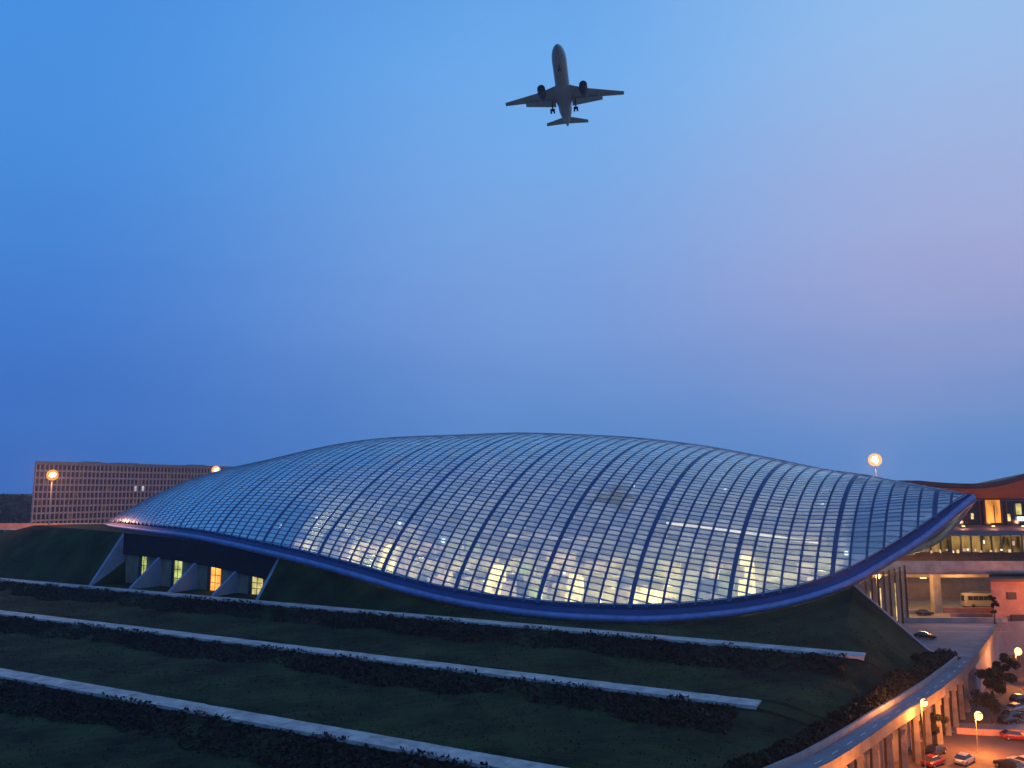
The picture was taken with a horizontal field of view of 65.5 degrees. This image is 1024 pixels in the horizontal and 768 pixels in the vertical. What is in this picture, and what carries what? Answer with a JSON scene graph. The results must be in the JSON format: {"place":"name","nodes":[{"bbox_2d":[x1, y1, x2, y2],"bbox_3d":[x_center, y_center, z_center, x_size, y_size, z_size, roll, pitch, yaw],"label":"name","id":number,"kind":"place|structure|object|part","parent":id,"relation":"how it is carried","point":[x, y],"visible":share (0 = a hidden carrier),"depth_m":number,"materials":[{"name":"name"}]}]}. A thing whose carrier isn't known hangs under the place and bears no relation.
{"place":"outdoors","nodes":[
{"label":"outdoors","id":0,"kind":"place"},
{"bbox_2d":[0,668,566,767],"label":"path","id":1,"kind":"structure","parent":0,"point":[377,741],"depth_m":112.88,"materials":[{"name":"concrete"}]},
{"bbox_2d":[0,610,760,709],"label":"path","id":2,"kind":"structure","parent":0,"point":[746,703],"depth_m":141.64,"materials":[{"name":"concrete"}]},
{"bbox_2d":[0,578,865,660],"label":"path","id":3,"kind":"structure","parent":0,"point":[799,650],"depth_m":168.75,"materials":[{"name":"concrete"}]},
{"bbox_2d":[0,494,1023,767],"bbox_3d":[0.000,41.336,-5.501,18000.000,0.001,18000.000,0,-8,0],"label":"ground","id":4,"kind":"structure","parent":0,"point":[990,748],"depth_m":145.37,"materials":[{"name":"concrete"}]},
{"bbox_2d":[0,493,31,532],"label":"treeline","id":5,"kind":"object","parent":4,"relation":"on","point":[10,503],"visible":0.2,"depth_m":688.83,"materials":[{"name":"plant"}]},
{"bbox_2d":[0,523,102,529],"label":"elevated road","id":6,"kind":"structure","parent":4,"relation":"on","point":[9,526],"depth_m":379.82,"materials":[{"name":"concrete"}]},
{"bbox_2d":[46,470,58,524],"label":"floodlight mast","id":7,"kind":"object","parent":4,"relation":"on","point":[51,475],"visible":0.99,"depth_m":326.47,"materials":[{"name":"metal"}]},
{"bbox_2d":[30,461,230,522],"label":"office block","id":8,"kind":"structure","parent":4,"relation":"on","point":[90,492],"depth_m":454.97,"materials":[{"name":"brown concrete"}]},
{"bbox_2d":[69,466,221,522],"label":"windows","id":9,"kind":"structure","parent":8,"relation":"in","point":[81,467],"depth_m":462.57,"materials":[{"name":"black glass"}]},
{"bbox_2d":[212,466,219,471],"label":"floodlight mast","id":10,"kind":"object","parent":4,"relation":"on","point":[215,468],"visible":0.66,"depth_m":381.50,"materials":[{"name":"metal"}]},
{"bbox_2d":[0,524,960,767],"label":"grass terraces","id":11,"kind":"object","parent":4,"relation":"on","point":[759,732],"depth_m":136.88,"materials":[{"name":"green plant"}]},
{"bbox_2d":[0,678,492,767],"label":"shrub bed","id":12,"kind":"object","parent":11,"relation":"on","point":[390,756],"visible":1,"depth_m":111.80,"materials":[{"name":"green plant"}]},
{"bbox_2d":[0,615,739,734],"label":"shrub bed","id":13,"kind":"object","parent":11,"relation":"on","point":[179,647],"visible":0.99,"depth_m":138.41,"materials":[{"name":"green plant"}]},
{"bbox_2d":[0,579,848,676],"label":"shrub bed","id":14,"kind":"object","parent":11,"relation":"on","point":[240,605],"visible":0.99,"depth_m":170.01,"materials":[{"name":"green plant"}]},
{"bbox_2d":[0,528,898,767],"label":"grass tufts","id":15,"kind":"object","parent":11,"relation":"on","point":[404,657],"visible":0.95,"depth_m":144.44,"materials":[{"name":"green plant"}]},
{"bbox_2d":[718,648,957,767],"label":"hedge","id":16,"kind":"object","parent":11,"relation":"on","point":[895,682],"visible":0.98,"depth_m":114.98,"materials":[{"name":"green plant"}]},
{"bbox_2d":[853,585,933,651],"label":"retaining wall","id":17,"kind":"structure","parent":11,"relation":"on","point":[893,619],"depth_m":167.39,"materials":[{"name":"grey concrete"}]},
{"bbox_2d":[89,432,976,623],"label":"transport hall","id":18,"kind":"structure","parent":4,"relation":"on","point":[244,528],"depth_m":200.94,"materials":[{"name":"metal"}]},
{"bbox_2d":[141,556,146,574],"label":"lit window","id":19,"kind":"structure","parent":18,"relation":"in","point":[144,559],"depth_m":243.91,"materials":[{"name":"yellow glass"}]},
{"bbox_2d":[174,560,181,583],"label":"lit window","id":20,"kind":"structure","parent":18,"relation":"in","point":[178,564],"depth_m":235.71,"materials":[{"name":"yellow glass"}]},
{"bbox_2d":[210,567,220,590],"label":"lit window","id":21,"kind":"structure","parent":18,"relation":"in","point":[215,572],"depth_m":227.29,"materials":[{"name":"orange glass"}]},
{"bbox_2d":[252,577,262,594],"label":"lit window","id":22,"kind":"structure","parent":18,"relation":"in","point":[257,583],"depth_m":218.69,"materials":[{"name":"yellow glass"}]},
{"bbox_2d":[854,754,864,767],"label":"ramp column","id":23,"kind":"structure","parent":4,"relation":"on","point":[858,761],"depth_m":105.27,"materials":[{"name":"concrete"}]},
{"bbox_2d":[870,743,878,767],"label":"ramp column","id":24,"kind":"structure","parent":4,"relation":"on","point":[874,759],"depth_m":109.80,"materials":[{"name":"concrete"}]},
{"bbox_2d":[868,453,881,476],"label":"floodlight mast","id":25,"kind":"object","parent":4,"relation":"on","point":[875,459],"visible":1,"depth_m":297.52,"materials":[{"name":"metal"}]},
{"bbox_2d":[884,733,893,767],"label":"ramp column","id":26,"kind":"structure","parent":4,"relation":"on","point":[888,756],"depth_m":114.34,"materials":[{"name":"concrete"}]},
{"bbox_2d":[847,698,949,767],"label":"bank wall","id":27,"kind":"structure","parent":4,"relation":"on","point":[895,747],"depth_m":123.63,"materials":[{"name":"concrete"}]},
{"bbox_2d":[898,723,908,767],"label":"ramp column","id":28,"kind":"structure","parent":4,"relation":"on","point":[903,751],"depth_m":118.79,"materials":[{"name":"concrete"}]},
{"bbox_2d":[911,715,921,762],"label":"ramp column","id":29,"kind":"structure","parent":4,"relation":"on","point":[916,748],"depth_m":123.27,"materials":[{"name":"concrete"}]},
{"bbox_2d":[920,698,927,767],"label":"street lamp","id":30,"kind":"object","parent":4,"relation":"on","point":[923,702],"visible":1,"depth_m":118.86,"materials":[{"name":"metal"}]},
{"bbox_2d":[922,707,931,747],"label":"ramp column","id":31,"kind":"structure","parent":4,"relation":"on","point":[927,733],"depth_m":127.86,"materials":[{"name":"concrete"}]},
{"bbox_2d":[920,754,945,767],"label":"parked car","id":32,"kind":"object","parent":4,"relation":"on","point":[932,760],"visible":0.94,"depth_m":121.11,"materials":[{"name":"red metal"}]},
{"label":"window","id":33,"kind":"part","parent":32,"relation":"part of","materials":[{"name":"grey glass"}]},
{"bbox_2d":[921,712,949,735],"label":"tree","id":34,"kind":"object","parent":4,"relation":"on","point":[935,728],"visible":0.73,"depth_m":132.15,"materials":[{"name":"green plant"}]},
{"bbox_2d":[925,743,946,755],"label":"parked car","id":35,"kind":"object","parent":4,"relation":"on","point":[936,749],"visible":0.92,"depth_m":126.03,"materials":[{"name":"black metal"}]},
{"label":"window","id":36,"kind":"part","parent":35,"relation":"part of","materials":[{"name":"black glass"}]},
{"bbox_2d":[933,699,943,743],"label":"ramp column","id":37,"kind":"structure","parent":4,"relation":"on","point":[938,738],"depth_m":132.28,"materials":[{"name":"concrete"}]},
{"bbox_2d":[941,693,951,735],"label":"ramp column","id":38,"kind":"structure","parent":4,"relation":"on","point":[945,708],"depth_m":137.04,"materials":[{"name":"concrete"}]},
{"bbox_2d":[956,680,965,719],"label":"ramp column","id":39,"kind":"structure","parent":4,"relation":"on","point":[960,703],"depth_m":146.40,"materials":[{"name":"concrete"}]},
{"bbox_2d":[953,752,975,765],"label":"parked car","id":40,"kind":"object","parent":4,"relation":"on","point":[964,758],"visible":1,"depth_m":121.88,"materials":[{"name":"silver metal"}]},
{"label":"window","id":41,"kind":"part","parent":40,"relation":"part of","materials":[{"name":"blue glass"}]},
{"bbox_2d":[962,674,970,711],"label":"ramp column","id":42,"kind":"structure","parent":4,"relation":"on","point":[966,695],"depth_m":151.13,"materials":[{"name":"concrete"}]},
{"bbox_2d":[974,711,982,753],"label":"street lamp","id":43,"kind":"object","parent":4,"relation":"on","point":[978,715],"visible":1,"depth_m":126.88,"materials":[{"name":"metal"}]},
{"bbox_2d":[968,688,1001,722],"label":"tree","id":44,"kind":"object","parent":4,"relation":"on","point":[988,700],"visible":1,"depth_m":143.78,"materials":[{"name":"green plant"}]},
{"bbox_2d":[974,667,1017,696],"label":"tree","id":45,"kind":"object","parent":4,"relation":"on","point":[992,677],"visible":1,"depth_m":151.04,"materials":[{"name":"green plant"}]},
{"bbox_2d":[991,653,1020,692],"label":"tree","id":46,"kind":"object","parent":4,"relation":"on","point":[1010,662],"visible":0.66,"depth_m":165.03,"materials":[{"name":"green plant"}]},
{"bbox_2d":[996,714,1018,724],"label":"parked car","id":47,"kind":"object","parent":4,"relation":"on","point":[1007,719],"visible":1,"depth_m":142.96,"materials":[{"name":"black metal"}]},
{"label":"window","id":48,"kind":"part","parent":47,"relation":"part of","materials":[{"name":"black glass"}]},
{"bbox_2d":[992,758,1023,767],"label":"parked car","id":49,"kind":"object","parent":4,"relation":"on","point":[1009,763],"visible":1,"depth_m":119.51,"materials":[{"name":"black metal"}]},
{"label":"window","id":50,"kind":"part","parent":49,"relation":"part of","materials":[{"name":"black glass"}]},
{"bbox_2d":[999,729,1023,739],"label":"parked car","id":51,"kind":"object","parent":4,"relation":"on","point":[1008,734],"visible":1,"depth_m":133.89,"materials":[{"name":"red metal"}]},
{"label":"window","id":52,"kind":"part","parent":51,"relation":"part of","materials":[{"name":"black glass"}]},
{"bbox_2d":[1001,709,1022,717],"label":"parked car","id":53,"kind":"object","parent":4,"relation":"on","point":[1013,713],"visible":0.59,"depth_m":146.60,"materials":[{"name":"black metal"}]},
{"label":"window","id":54,"kind":"part","parent":53,"relation":"part of","materials":[{"name":"black glass"}]},
{"bbox_2d":[1005,702,1023,711],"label":"parked car","id":55,"kind":"object","parent":4,"relation":"on","point":[1017,707],"visible":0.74,"depth_m":150.93,"materials":[{"name":"silver metal"}]},
{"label":"window","id":56,"kind":"part","parent":55,"relation":"part of","materials":[{"name":"black glass"}]},
{"bbox_2d":[1006,755,1023,763],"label":"parked car","id":57,"kind":"object","parent":4,"relation":"on","point":[1020,758],"visible":0.5,"depth_m":121.50,"materials":[{"name":"silver metal"}]},
{"bbox_2d":[1009,693,1023,702],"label":"parked car","id":58,"kind":"object","parent":4,"relation":"on","point":[1017,697],"visible":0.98,"depth_m":157.69,"materials":[{"name":"black metal"}]},
{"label":"window","id":59,"kind":"part","parent":58,"relation":"part of","materials":[{"name":"black glass"}]},
{"bbox_2d":[1014,648,1021,682],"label":"street lamp","id":60,"kind":"object","parent":4,"relation":"on","point":[1017,651],"visible":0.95,"depth_m":173.38,"materials":[{"name":"metal"}]},
{"bbox_2d":[0,0,1023,493],"label":"sky","id":61,"kind":"structure","parent":0,"point":[233,233],"materials":[{"name":"blue"}]},
{"bbox_2d":[505,44,623,125],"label":"airliner","id":62,"kind":"object","parent":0,"point":[564,94],"visible":1,"depth_m":225.44,"materials":[{"name":"grey metal"}]},
{"bbox_2d":[786,657,971,767],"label":"ramp road","id":63,"kind":"structure","parent":0,"point":[825,754],"depth_m":115.79,"materials":[{"name":"grey asphalt"}]},
{"bbox_2d":[763,656,957,767],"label":"parapet","id":64,"kind":"structure","parent":63,"relation":"on","point":[822,744],"depth_m":113.33,"materials":[{"name":"concrete"}]},
{"bbox_2d":[815,661,964,763],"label":"lane line","id":65,"kind":"object","parent":63,"relation":"on","point":[884,719],"visible":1,"depth_m":114.76,"materials":[{"name":"paint"}]},
{"bbox_2d":[814,620,1001,767],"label":"parapet","id":66,"kind":"structure","parent":63,"relation":"on","point":[856,750],"depth_m":117.49,"materials":[{"name":"concrete"}]},
{"bbox_2d":[883,599,1023,699],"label":"road","id":67,"kind":"structure","parent":0,"point":[965,639],"depth_m":192.96,"materials":[{"name":"grey asphalt"}]},
{"bbox_2d":[764,474,1023,598],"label":"airport terminal","id":68,"kind":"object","parent":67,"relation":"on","point":[990,527],"visible":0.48,"depth_m":246.33,"materials":[{"name":"grey"}]},
{"bbox_2d":[985,500,1000,522],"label":"lit window","id":69,"kind":"structure","parent":68,"relation":"in","point":[989,504],"depth_m":248.35,"materials":[{"name":"glass"}]},
{"bbox_2d":[1015,504,1021,514],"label":"lit window","id":70,"kind":"structure","parent":68,"relation":"in","point":[1018,506],"depth_m":248.60,"materials":[{"name":"yellow glass"}]},
{"bbox_2d":[908,609,918,613],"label":"barrier","id":71,"kind":"object","parent":67,"relation":"on","point":[911,611],"visible":0.07,"depth_m":217.49,"materials":[{"name":"concrete"}]},
{"bbox_2d":[810,561,1023,612],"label":"viaduct","id":72,"kind":"object","parent":67,"relation":"on","point":[934,571],"visible":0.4,"depth_m":213.54,"materials":[{"name":"concrete"}]},
{"bbox_2d":[915,609,933,615],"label":"parked car","id":73,"kind":"object","parent":67,"relation":"on","point":[921,612],"visible":1,"depth_m":214.51,"materials":[{"name":"black metal"}]},
{"bbox_2d":[914,631,936,639],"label":"parked car","id":74,"kind":"object","parent":67,"relation":"on","point":[923,634],"visible":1,"depth_m":181.09,"materials":[{"name":"black metal"}]},
{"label":"window","id":75,"kind":"part","parent":74,"relation":"part of","materials":[{"name":"black glass"}]},
{"bbox_2d":[901,618,1007,621],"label":"barrier","id":76,"kind":"object","parent":67,"relation":"on","point":[953,619],"visible":0.79,"depth_m":203.35,"materials":[{"name":"concrete"}]},
{"bbox_2d":[943,607,991,612],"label":"barrier","id":77,"kind":"object","parent":67,"relation":"on","point":[967,609],"visible":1,"depth_m":219.52,"materials":[{"name":"concrete"}]},
{"bbox_2d":[950,613,992,616],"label":"barrier","id":78,"kind":"object","parent":67,"relation":"on","point":[971,615],"visible":0.56,"depth_m":212.52,"materials":[{"name":"grey concrete"}]},
{"bbox_2d":[988,595,999,623],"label":"tree","id":79,"kind":"object","parent":67,"relation":"on","point":[994,602],"visible":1,"depth_m":201.41,"materials":[{"name":"green plant"}]},
{"bbox_2d":[989,574,1023,620],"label":"ramp building","id":80,"kind":"structure","parent":67,"relation":"on","point":[1007,591],"depth_m":207.22,"materials":[{"name":"pink"}]},
{"bbox_2d":[960,591,991,606],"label":"coach","id":81,"kind":"object","parent":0,"point":[975,598],"visible":0.51,"depth_m":229.10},
{"bbox_2d":[942,723,1023,732],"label":"road","id":82,"kind":"structure","parent":0,"point":[993,726],"depth_m":141.17,"materials":[{"name":"grey asphalt"}]},
{"bbox_2d":[949,686,958,726],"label":"ramp column","id":83,"kind":"structure","parent":82,"relation":"on","point":[954,720],"depth_m":141.73,"materials":[{"name":"concrete"}]},
{"bbox_2d":[955,727,1023,735],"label":"wall","id":84,"kind":"structure","parent":82,"relation":"on","point":[984,732],"depth_m":136.66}
]}

